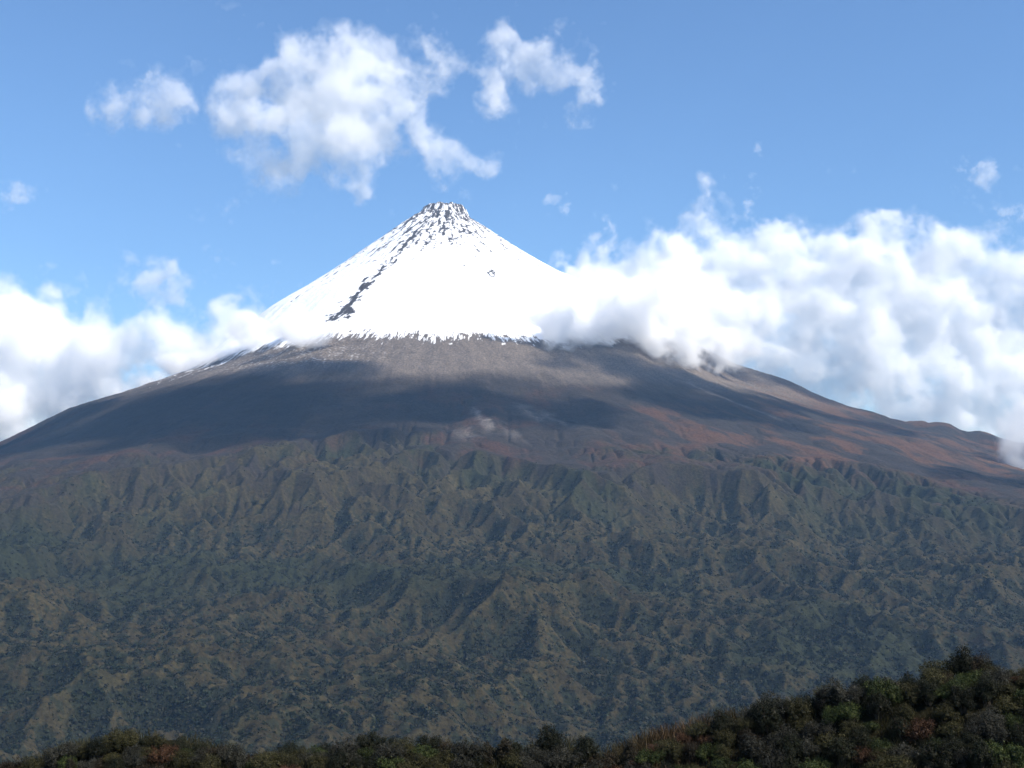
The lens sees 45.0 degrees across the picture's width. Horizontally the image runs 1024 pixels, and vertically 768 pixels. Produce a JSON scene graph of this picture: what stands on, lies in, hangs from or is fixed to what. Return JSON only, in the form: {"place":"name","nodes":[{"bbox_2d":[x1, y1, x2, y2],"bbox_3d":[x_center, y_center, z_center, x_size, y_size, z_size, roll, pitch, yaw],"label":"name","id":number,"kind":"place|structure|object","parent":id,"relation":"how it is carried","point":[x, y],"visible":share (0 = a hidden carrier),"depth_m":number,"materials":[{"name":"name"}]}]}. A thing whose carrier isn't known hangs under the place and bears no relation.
{"place":"outdoors","nodes":[
{"label":"outdoors","id":0,"kind":"place"},
{"bbox_2d":[0,202,1023,766],"bbox_3d":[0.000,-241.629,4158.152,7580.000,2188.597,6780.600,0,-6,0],"label":"mountain","id":1,"kind":"structure","parent":0,"point":[452,338],"depth_m":3580.93,"materials":[{"name":"green plant"}]},
{"bbox_2d":[0,435,1023,763],"bbox_3d":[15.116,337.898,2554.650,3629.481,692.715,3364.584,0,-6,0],"label":"scrub","id":2,"kind":"object","parent":1,"relation":"on","point":[310,687],"visible":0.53,"depth_m":2415.09,"materials":[{"name":"green plant"}]},
{"bbox_2d":[0,0,1023,442],"label":"sky","id":3,"kind":"structure","parent":0,"point":[825,198],"materials":[{"name":"blue"}]},
{"bbox_2d":[21,672,1023,767],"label":"hillside","id":4,"kind":"structure","parent":0,"point":[921,710],"depth_m":62.53,"materials":[{"name":"green plant"}]},
{"bbox_2d":[0,754,24,767],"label":"bush","id":5,"kind":"object","parent":4,"relation":"on","point":[11,764],"visible":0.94,"depth_m":64.26,"materials":[{"name":"green plant"}]},
{"bbox_2d":[19,755,45,767],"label":"bush","id":6,"kind":"object","parent":4,"relation":"on","point":[29,762],"visible":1,"depth_m":63.97,"materials":[{"name":"green plant"}]},
{"bbox_2d":[39,741,74,767],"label":"bush","id":7,"kind":"object","parent":4,"relation":"on","point":[51,757],"visible":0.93,"depth_m":64.11,"materials":[{"name":"green plant"}]},
{"bbox_2d":[61,741,81,759],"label":"bush","id":8,"kind":"object","parent":4,"relation":"on","point":[73,752],"visible":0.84,"depth_m":64.20,"materials":[{"name":"green plant"}]},
{"bbox_2d":[84,736,112,760],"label":"bush","id":9,"kind":"object","parent":4,"relation":"on","point":[97,749],"visible":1,"depth_m":63.70,"materials":[{"name":"green plant"}]},
{"bbox_2d":[102,755,127,767],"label":"bush","id":10,"kind":"object","parent":4,"relation":"on","point":[116,762],"visible":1,"depth_m":62.62,"materials":[{"name":"green plant"}]},
{"bbox_2d":[110,728,141,752],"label":"bush","id":11,"kind":"object","parent":4,"relation":"on","point":[126,739],"visible":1,"depth_m":64.09,"materials":[{"name":"green plant"}]},
{"bbox_2d":[122,748,148,767],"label":"bush","id":12,"kind":"object","parent":4,"relation":"on","point":[137,760],"visible":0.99,"depth_m":62.89,"materials":[{"name":"green plant"}]},
{"bbox_2d":[143,730,169,750],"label":"bush","id":13,"kind":"object","parent":4,"relation":"on","point":[156,741],"visible":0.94,"depth_m":64.13,"materials":[{"name":"green plant"}]},
{"bbox_2d":[143,744,180,766],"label":"bush","id":14,"kind":"object","parent":4,"relation":"on","point":[164,756],"visible":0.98,"depth_m":62.97,"materials":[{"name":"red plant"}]},
{"bbox_2d":[167,747,195,767],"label":"bush","id":15,"kind":"object","parent":4,"relation":"on","point":[177,763],"visible":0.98,"depth_m":62.76,"materials":[{"name":"green plant"}]},
{"bbox_2d":[186,748,208,767],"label":"bush","id":16,"kind":"object","parent":4,"relation":"on","point":[196,759],"visible":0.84,"depth_m":62.96,"materials":[{"name":"green plant"}]},
{"bbox_2d":[195,750,222,767],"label":"bush","id":17,"kind":"object","parent":4,"relation":"on","point":[208,762],"visible":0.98,"depth_m":62.52,"materials":[{"name":"green plant"}]},
{"bbox_2d":[216,740,247,767],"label":"bush","id":18,"kind":"object","parent":4,"relation":"on","point":[236,759],"visible":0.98,"depth_m":63.42,"materials":[{"name":"green plant"}]},
{"bbox_2d":[247,750,285,767],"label":"bush","id":19,"kind":"object","parent":4,"relation":"on","point":[261,761],"visible":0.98,"depth_m":62.66,"materials":[{"name":"green plant"}]},
{"bbox_2d":[272,739,302,756],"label":"bush","id":20,"kind":"object","parent":4,"relation":"on","point":[288,748],"visible":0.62,"depth_m":64.36,"materials":[{"name":"green plant"}]},
{"bbox_2d":[324,749,356,767],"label":"bush","id":21,"kind":"object","parent":4,"relation":"on","point":[336,761],"visible":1,"depth_m":61.89,"materials":[{"name":"green plant"}]},
{"bbox_2d":[326,737,366,758],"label":"bush","id":22,"kind":"object","parent":4,"relation":"on","point":[353,748],"visible":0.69,"depth_m":63.15,"materials":[{"name":"green plant"}]},
{"bbox_2d":[350,755,380,767],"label":"bush","id":23,"kind":"object","parent":4,"relation":"on","point":[371,764],"visible":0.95,"depth_m":62.02,"materials":[{"name":"green plant"}]},
{"bbox_2d":[354,730,385,760],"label":"bush","id":24,"kind":"object","parent":4,"relation":"on","point":[364,743],"visible":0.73,"depth_m":64.16,"materials":[{"name":"green plant"}]},
{"bbox_2d":[369,740,406,765],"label":"bush","id":25,"kind":"object","parent":4,"relation":"on","point":[384,751],"visible":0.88,"depth_m":62.72,"materials":[{"name":"green plant"}]},
{"bbox_2d":[374,756,406,767],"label":"bush","id":26,"kind":"object","parent":4,"relation":"on","point":[390,764],"visible":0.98,"depth_m":62.07,"materials":[{"name":"green plant"}]},
{"bbox_2d":[390,736,415,758],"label":"bush","id":27,"kind":"object","parent":4,"relation":"on","point":[408,747],"visible":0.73,"depth_m":63.48,"materials":[{"name":"green plant"}]},
{"bbox_2d":[402,750,429,767],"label":"bush","id":28,"kind":"object","parent":4,"relation":"on","point":[420,760],"visible":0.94,"depth_m":62.23,"materials":[{"name":"green plant"}]},
{"bbox_2d":[407,744,439,759],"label":"bush","id":29,"kind":"object","parent":4,"relation":"on","point":[423,752],"visible":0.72,"depth_m":63.42,"materials":[{"name":"green plant"}]},
{"bbox_2d":[412,732,442,759],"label":"bush","id":30,"kind":"object","parent":4,"relation":"on","point":[432,742],"visible":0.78,"depth_m":64.21,"materials":[{"name":"green plant"}]},
{"bbox_2d":[425,755,450,767],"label":"bush","id":31,"kind":"object","parent":4,"relation":"on","point":[435,763],"visible":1,"depth_m":62.23,"materials":[{"name":"green plant"}]},
{"bbox_2d":[433,745,461,766],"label":"bush","id":32,"kind":"object","parent":4,"relation":"on","point":[446,756],"visible":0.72,"depth_m":62.89,"materials":[{"name":"green plant"}]},
{"bbox_2d":[449,757,474,767],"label":"bush","id":33,"kind":"object","parent":4,"relation":"on","point":[467,764],"visible":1,"depth_m":62.24,"materials":[{"name":"green plant"}]},
{"bbox_2d":[450,736,488,763],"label":"bush","id":34,"kind":"object","parent":4,"relation":"on","point":[461,751],"visible":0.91,"depth_m":63.03,"materials":[{"name":"green plant"}]},
{"bbox_2d":[478,741,495,767],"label":"bush","id":35,"kind":"object","parent":4,"relation":"on","point":[489,759],"visible":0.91,"depth_m":63.25,"materials":[{"name":"green plant"}]},
{"bbox_2d":[494,737,515,761],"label":"bush","id":36,"kind":"object","parent":4,"relation":"on","point":[503,747],"visible":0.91,"depth_m":63.59,"materials":[{"name":"green plant"}]},
{"bbox_2d":[501,748,525,767],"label":"bush","id":37,"kind":"object","parent":4,"relation":"on","point":[511,761],"visible":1,"depth_m":62.95,"materials":[{"name":"green plant"}]},
{"bbox_2d":[526,723,567,751],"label":"bush","id":38,"kind":"object","parent":4,"relation":"on","point":[549,740],"visible":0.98,"depth_m":64.29,"materials":[{"name":"green plant"}]},
{"bbox_2d":[536,744,573,767],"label":"bush","id":39,"kind":"object","parent":4,"relation":"on","point":[552,762],"visible":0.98,"depth_m":62.90,"materials":[{"name":"green plant"}]},
{"bbox_2d":[550,744,583,767],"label":"bush","id":40,"kind":"object","parent":4,"relation":"on","point":[575,759],"visible":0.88,"depth_m":63.22,"materials":[{"name":"green plant"}]},
{"bbox_2d":[568,735,605,764],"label":"bush","id":41,"kind":"object","parent":4,"relation":"on","point":[587,747],"visible":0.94,"depth_m":63.98,"materials":[{"name":"green plant"}]},
{"bbox_2d":[588,748,621,767],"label":"bush","id":42,"kind":"object","parent":4,"relation":"on","point":[608,761],"visible":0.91,"depth_m":63.87,"materials":[{"name":"green plant"}]},
{"bbox_2d":[623,739,637,760],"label":"bush","id":43,"kind":"object","parent":4,"relation":"on","point":[629,751],"visible":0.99,"depth_m":64.17,"materials":[{"name":"green plant"}]},
{"bbox_2d":[634,747,665,766],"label":"bush","id":44,"kind":"object","parent":4,"relation":"on","point":[653,757],"visible":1,"depth_m":63.35,"materials":[{"name":"green plant"}]},
{"bbox_2d":[653,739,686,761],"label":"bush","id":45,"kind":"object","parent":4,"relation":"on","point":[670,748],"visible":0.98,"depth_m":63.56,"materials":[{"name":"green plant"}]},
{"bbox_2d":[683,741,699,760],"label":"bush","id":46,"kind":"object","parent":4,"relation":"on","point":[691,751],"visible":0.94,"depth_m":63.26,"materials":[{"name":"green plant"}]},
{"bbox_2d":[681,720,712,739],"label":"bush","id":47,"kind":"object","parent":4,"relation":"on","point":[700,728],"visible":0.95,"depth_m":64.42,"materials":[{"name":"green plant"}]},
{"bbox_2d":[694,741,724,764],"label":"bush","id":48,"kind":"object","parent":4,"relation":"on","point":[704,749],"visible":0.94,"depth_m":62.81,"materials":[{"name":"green plant"}]},
{"bbox_2d":[703,708,735,733],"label":"bush","id":49,"kind":"object","parent":4,"relation":"on","point":[720,722],"visible":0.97,"depth_m":64.20,"materials":[{"name":"green plant"}]},
{"bbox_2d":[707,756,736,767],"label":"bush","id":50,"kind":"object","parent":4,"relation":"on","point":[719,763],"visible":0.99,"depth_m":61.74,"materials":[{"name":"green plant"}]},
{"bbox_2d":[711,743,733,760],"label":"bush","id":51,"kind":"object","parent":4,"relation":"on","point":[724,752],"visible":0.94,"depth_m":62.53,"materials":[{"name":"green plant"}]},
{"bbox_2d":[709,728,738,751],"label":"bush","id":52,"kind":"object","parent":4,"relation":"on","point":[719,737],"visible":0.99,"depth_m":63.33,"materials":[{"name":"green plant"}]},
{"bbox_2d":[734,716,755,731],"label":"bush","id":53,"kind":"object","parent":4,"relation":"on","point":[748,723],"visible":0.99,"depth_m":63.89,"materials":[{"name":"green plant"}]},
{"bbox_2d":[736,733,777,764],"bbox_3d":[12.375,18.451,62.363,2.055,1.870,1.989,1,-6,-9],"label":"bush","id":54,"kind":"object","parent":4,"relation":"on","point":[756,752],"visible":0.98,"depth_m":61.97,"materials":[{"name":"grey plant"}]},
{"bbox_2d":[748,695,784,734],"bbox_3d":[13.118,17.126,63.814,1.898,2.268,2.318,-1,-6,12],"label":"bush","id":55,"kind":"object","parent":4,"relation":"on","point":[771,718],"visible":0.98,"depth_m":63.40,"materials":[{"name":"green plant"}]},
{"bbox_2d":[758,748,788,767],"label":"bush","id":56,"kind":"object","parent":4,"relation":"on","point":[773,762],"visible":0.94,"depth_m":60.91,"materials":[{"name":"green plant"}]},
{"bbox_2d":[756,690,793,723],"bbox_3d":[13.969,16.944,64.643,1.998,1.900,2.065,5,-7,-37],"label":"bush","id":57,"kind":"object","parent":4,"relation":"on","point":[779,700],"visible":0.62,"depth_m":64.41,"materials":[{"name":"green plant"}]},
{"bbox_2d":[764,721,801,753],"bbox_3d":[13.823,17.980,62.808,2.032,1.829,1.781,-4,-7,30],"label":"bush","id":58,"kind":"object","parent":4,"relation":"on","point":[777,736],"visible":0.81,"depth_m":62.50,"materials":[{"name":"green plant"}]},
{"bbox_2d":[773,731,807,761],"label":"bush","id":59,"kind":"object","parent":4,"relation":"on","point":[792,749],"visible":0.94,"depth_m":61.57,"materials":[{"name":"green plant"}]},
{"bbox_2d":[780,694,814,723],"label":"bush","id":60,"kind":"object","parent":4,"relation":"on","point":[797,709],"visible":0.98,"depth_m":63.67,"materials":[{"name":"green plant"}]},
{"bbox_2d":[799,737,824,760],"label":"bush","id":61,"kind":"object","parent":4,"relation":"on","point":[811,749],"visible":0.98,"depth_m":61.27,"materials":[{"name":"green plant"}]},
{"bbox_2d":[796,719,838,741],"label":"bush","id":62,"kind":"object","parent":4,"relation":"on","point":[809,731],"visible":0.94,"depth_m":62.16,"materials":[{"name":"green plant"}]},
{"bbox_2d":[813,689,830,717],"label":"bush","id":63,"kind":"object","parent":4,"relation":"on","point":[820,708],"visible":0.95,"depth_m":63.83,"materials":[{"name":"green plant"}]},
{"bbox_2d":[811,730,847,754],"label":"bush","id":64,"kind":"object","parent":4,"relation":"on","point":[824,740],"visible":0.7,"depth_m":61.56,"materials":[{"name":"green plant"}]},
{"bbox_2d":[820,704,842,725],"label":"bush","id":65,"kind":"object","parent":4,"relation":"on","point":[826,712],"visible":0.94,"depth_m":62.87,"materials":[{"name":"green plant"}]},
{"bbox_2d":[813,675,860,707],"bbox_3d":[16.737,16.003,63.864,2.180,1.916,2.488,2,-6,-17],"label":"bush","id":66,"kind":"object","parent":4,"relation":"on","point":[837,693],"visible":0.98,"depth_m":63.63,"materials":[{"name":"green plant"}]},
{"bbox_2d":[819,735,860,765],"bbox_3d":[16.258,18.063,60.679,2.000,1.600,1.890,6,-8,-44],"label":"bush","id":67,"kind":"object","parent":4,"relation":"on","point":[844,750],"visible":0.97,"depth_m":60.54,"materials":[{"name":"green plant"}]},
{"bbox_2d":[828,702,865,724],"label":"bush","id":68,"kind":"object","parent":4,"relation":"on","point":[849,712],"visible":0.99,"depth_m":62.53,"materials":[{"name":"green plant"}]},
{"bbox_2d":[838,717,867,738],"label":"bush","id":69,"kind":"object","parent":4,"relation":"on","point":[851,725],"visible":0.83,"depth_m":61.71,"materials":[{"name":"green plant"}]},
{"bbox_2d":[847,684,867,704],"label":"bush","id":70,"kind":"object","parent":4,"relation":"on","point":[859,692],"visible":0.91,"depth_m":63.36,"materials":[{"name":"green plant"}]},
{"bbox_2d":[848,725,872,749],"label":"bush","id":71,"kind":"object","parent":4,"relation":"on","point":[863,738],"visible":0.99,"depth_m":60.90,"materials":[{"name":"green plant"}]},
{"bbox_2d":[851,745,882,767],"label":"bush","id":72,"kind":"object","parent":4,"relation":"on","point":[861,757],"visible":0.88,"depth_m":59.95,"materials":[{"name":"brown plant"}]},
{"bbox_2d":[862,692,897,719],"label":"bush","id":73,"kind":"object","parent":4,"relation":"on","point":[878,704],"visible":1,"depth_m":62.26,"materials":[{"name":"green plant"}]},
{"bbox_2d":[866,746,896,765],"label":"bush","id":74,"kind":"object","parent":4,"relation":"on","point":[883,754],"visible":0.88,"depth_m":59.40,"materials":[{"name":"green plant"}]},
{"bbox_2d":[868,736,895,752],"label":"bush","id":75,"kind":"object","parent":4,"relation":"on","point":[879,743],"visible":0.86,"depth_m":60.20,"materials":[{"name":"green plant"}]},
{"bbox_2d":[860,675,904,707],"bbox_3d":[18.969,15.867,63.386,2.126,1.910,2.001,2,-6,-20],"label":"bush","id":76,"kind":"object","parent":4,"relation":"on","point":[876,688],"visible":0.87,"depth_m":63.09,"materials":[{"name":"green plant"}]},
{"bbox_2d":[881,752,914,767],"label":"bush","id":77,"kind":"object","parent":4,"relation":"on","point":[902,763],"visible":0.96,"depth_m":58.64,"materials":[{"name":"green plant"}]},
{"bbox_2d":[886,716,912,740],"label":"bush","id":78,"kind":"object","parent":4,"relation":"on","point":[893,732],"visible":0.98,"depth_m":60.88,"materials":[{"name":"green plant"}]},
{"bbox_2d":[892,701,914,724],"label":"bush","id":79,"kind":"object","parent":4,"relation":"on","point":[908,713],"visible":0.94,"depth_m":61.80,"materials":[{"name":"green plant"}]},
{"bbox_2d":[887,742,924,765],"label":"bush","id":80,"kind":"object","parent":4,"relation":"on","point":[908,751],"visible":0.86,"depth_m":59.36,"materials":[{"name":"green plant"}]},
{"bbox_2d":[898,680,924,707],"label":"bush","id":81,"kind":"object","parent":4,"relation":"on","point":[911,698],"visible":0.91,"depth_m":62.78,"materials":[{"name":"green plant"}]},
{"bbox_2d":[890,717,937,745],"bbox_3d":[19.895,17.204,60.900,2.237,1.614,2.062,3,-7,-28],"label":"bush","id":82,"kind":"object","parent":4,"relation":"on","point":[918,729],"visible":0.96,"depth_m":60.62,"materials":[{"name":"green plant"}]},
{"bbox_2d":[914,678,939,705],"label":"bush","id":83,"kind":"object","parent":4,"relation":"on","point":[926,691],"visible":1,"depth_m":62.41,"materials":[{"name":"green plant"}]},
{"bbox_2d":[919,667,950,688],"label":"bush","id":84,"kind":"object","parent":4,"relation":"on","point":[931,676],"visible":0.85,"depth_m":63.32,"materials":[{"name":"green plant"}]},
{"bbox_2d":[913,737,964,767],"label":"bush","id":85,"kind":"object","parent":4,"relation":"on","point":[929,758],"visible":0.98,"depth_m":58.64,"materials":[{"name":"green plant"}]},
{"bbox_2d":[918,658,959,678],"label":"bush","id":86,"kind":"object","parent":4,"relation":"on","point":[939,668],"visible":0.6,"depth_m":64.86,"materials":[{"name":"green plant"}]},
{"bbox_2d":[931,698,962,727],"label":"bush","id":87,"kind":"object","parent":4,"relation":"on","point":[943,714],"visible":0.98,"depth_m":60.98,"materials":[{"name":"green plant"}]},
{"bbox_2d":[933,720,964,737],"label":"bush","id":88,"kind":"object","parent":4,"relation":"on","point":[953,727],"visible":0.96,"depth_m":60.21,"materials":[{"name":"green plant"}]},
{"bbox_2d":[941,731,965,754],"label":"bush","id":89,"kind":"object","parent":4,"relation":"on","point":[955,741],"visible":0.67,"depth_m":58.99,"materials":[{"name":"green plant"}]},
{"bbox_2d":[943,676,971,694],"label":"bush","id":90,"kind":"object","parent":4,"relation":"on","point":[956,682],"visible":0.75,"depth_m":62.52,"materials":[{"name":"green plant"}]},
{"bbox_2d":[943,642,975,677],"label":"bush","id":91,"kind":"object","parent":4,"relation":"on","point":[963,663],"visible":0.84,"depth_m":64.50,"materials":[{"name":"green plant"}]},
{"bbox_2d":[945,684,977,714],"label":"bush","id":92,"kind":"object","parent":4,"relation":"on","point":[965,696],"visible":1,"depth_m":61.43,"materials":[{"name":"green plant"}]},
{"bbox_2d":[949,747,978,767],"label":"bush","id":93,"kind":"object","parent":4,"relation":"on","point":[961,758],"visible":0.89,"depth_m":58.29,"materials":[{"name":"green plant"}]},
{"bbox_2d":[954,730,982,751],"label":"bush","id":94,"kind":"object","parent":4,"relation":"on","point":[969,738],"visible":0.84,"depth_m":59.13,"materials":[{"name":"green plant"}]},
{"bbox_2d":[955,650,992,673],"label":"bush","id":95,"kind":"object","parent":4,"relation":"on","point":[977,665],"visible":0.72,"depth_m":64.28,"materials":[{"name":"green plant"}]},
{"bbox_2d":[961,717,989,739],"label":"bush","id":96,"kind":"object","parent":4,"relation":"on","point":[974,728],"visible":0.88,"depth_m":59.78,"materials":[{"name":"green plant"}]},
{"bbox_2d":[964,737,1002,767],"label":"bush","id":97,"kind":"object","parent":4,"relation":"on","point":[981,749],"visible":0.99,"depth_m":57.75,"materials":[{"name":"green plant"}]},
{"bbox_2d":[969,673,1002,706],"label":"bush","id":98,"kind":"object","parent":4,"relation":"on","point":[986,691],"visible":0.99,"depth_m":61.73,"materials":[{"name":"green plant"}]},
{"bbox_2d":[965,704,1006,729],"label":"bush","id":99,"kind":"object","parent":4,"relation":"on","point":[990,714],"visible":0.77,"depth_m":60.49,"materials":[{"name":"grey plant"}]},
{"bbox_2d":[976,714,1009,747],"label":"bush","id":100,"kind":"object","parent":4,"relation":"on","point":[998,735],"visible":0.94,"depth_m":59.32,"materials":[{"name":"green plant"}]},
{"bbox_2d":[981,665,1011,686],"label":"bush","id":101,"kind":"object","parent":4,"relation":"on","point":[1000,676],"visible":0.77,"depth_m":62.92,"materials":[{"name":"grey plant"}]},
{"bbox_2d":[984,738,1023,764],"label":"bush","id":102,"kind":"object","parent":4,"relation":"on","point":[1014,752],"visible":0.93,"depth_m":57.74,"materials":[{"name":"green plant"}]},
{"bbox_2d":[988,693,1023,716],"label":"bush","id":103,"kind":"object","parent":4,"relation":"on","point":[1010,705],"visible":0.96,"depth_m":61.02,"materials":[{"name":"green plant"}]},
{"bbox_2d":[1002,721,1023,752],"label":"bush","id":104,"kind":"object","parent":4,"relation":"on","point":[1018,736],"visible":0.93,"depth_m":58.84,"materials":[{"name":"green plant"}]},
{"bbox_2d":[1003,711,1023,729],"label":"bush","id":105,"kind":"object","parent":4,"relation":"on","point":[1010,721],"visible":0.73,"depth_m":60.22,"materials":[{"name":"green plant"}]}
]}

